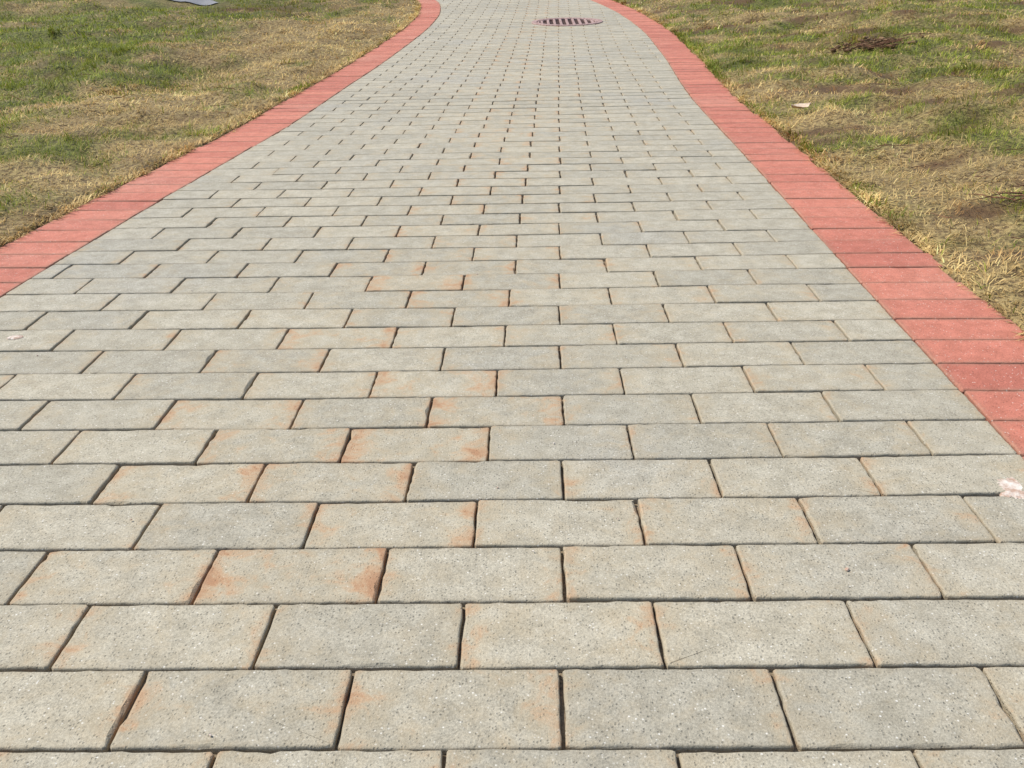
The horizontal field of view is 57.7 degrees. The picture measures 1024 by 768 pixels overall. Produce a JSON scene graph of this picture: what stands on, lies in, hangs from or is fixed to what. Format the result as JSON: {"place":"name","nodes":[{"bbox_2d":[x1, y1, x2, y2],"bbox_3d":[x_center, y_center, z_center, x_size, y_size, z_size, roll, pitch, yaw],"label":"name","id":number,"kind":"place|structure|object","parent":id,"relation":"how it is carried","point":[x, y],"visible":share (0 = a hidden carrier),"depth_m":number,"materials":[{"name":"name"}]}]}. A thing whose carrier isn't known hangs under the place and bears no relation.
{"place":"outdoors","nodes":[
{"label":"outdoors","id":0,"kind":"place"},
{"bbox_2d":[174,0,217,4],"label":"asphalt path","id":1,"kind":"structure","parent":0,"point":[204,2],"depth_m":10.04,"materials":[{"name":"grey asphalt"}]},
{"bbox_2d":[2,116,849,735],"bbox_3d":[-0.108,-0.610,2.787,1.855,0.004,4.346,-1,25,1],"label":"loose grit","id":2,"kind":"object","parent":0,"point":[416,422],"visible":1,"depth_m":1.29,"materials":[{"name":"grey gravel"}]},
{"bbox_2d":[0,0,1023,767],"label":"brick path","id":3,"kind":"structure","parent":0,"point":[748,378],"depth_m":1.30,"materials":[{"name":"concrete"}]},
{"bbox_2d":[7,335,22,339],"bbox_3d":[-0.905,-0.085,1.696,0.031,0.004,0.025,-1,25,1],"label":"mortar splash","id":4,"kind":"object","parent":3,"relation":"on","point":[13,337],"visible":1,"depth_m":1.69,"materials":[{"name":"white concrete"}]},
{"bbox_2d":[532,17,602,26],"bbox_3d":[0.465,-3.034,7.826,0.600,0.036,0.600,-1,27,1],"label":"storm drain grate","id":5,"kind":"object","parent":3,"relation":"on","point":[570,21],"visible":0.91,"depth_m":7.84,"materials":[{"name":"metal"}]},
{"bbox_2d":[997,477,1023,498],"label":"mortar splash","id":6,"kind":"object","parent":3,"relation":"on","point":[1012,486],"visible":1,"depth_m":1.16,"materials":[{"name":"white concrete"}]},
{"bbox_2d":[0,0,1023,340],"bbox_3d":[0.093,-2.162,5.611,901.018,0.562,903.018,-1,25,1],"label":"ground","id":7,"kind":"structure","parent":0,"point":[968,216],"depth_m":4.39,"materials":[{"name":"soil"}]},
{"bbox_2d":[0,16,1023,246],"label":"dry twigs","id":8,"kind":"object","parent":7,"relation":"on","point":[889,40],"visible":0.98,"depth_m":4.38,"materials":[{"name":"brown wood"}]},
{"bbox_2d":[791,102,810,107],"bbox_3d":[1.133,-1.090,3.644,0.085,0.018,0.064,-11,29,-13],"label":"fallen leaf","id":9,"kind":"object","parent":7,"relation":"on","point":[801,105],"visible":1,"depth_m":3.65,"materials":[{"name":"beige plant"}]},
{"bbox_2d":[830,35,923,51],"bbox_3d":[2.096,-1.957,5.354,0.454,0.072,0.516,12,28,26],"label":"dirt mound","id":10,"kind":"object","parent":7,"relation":"on","point":[892,46],"visible":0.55,"depth_m":5.32,"materials":[{"name":"soil"}]}
]}

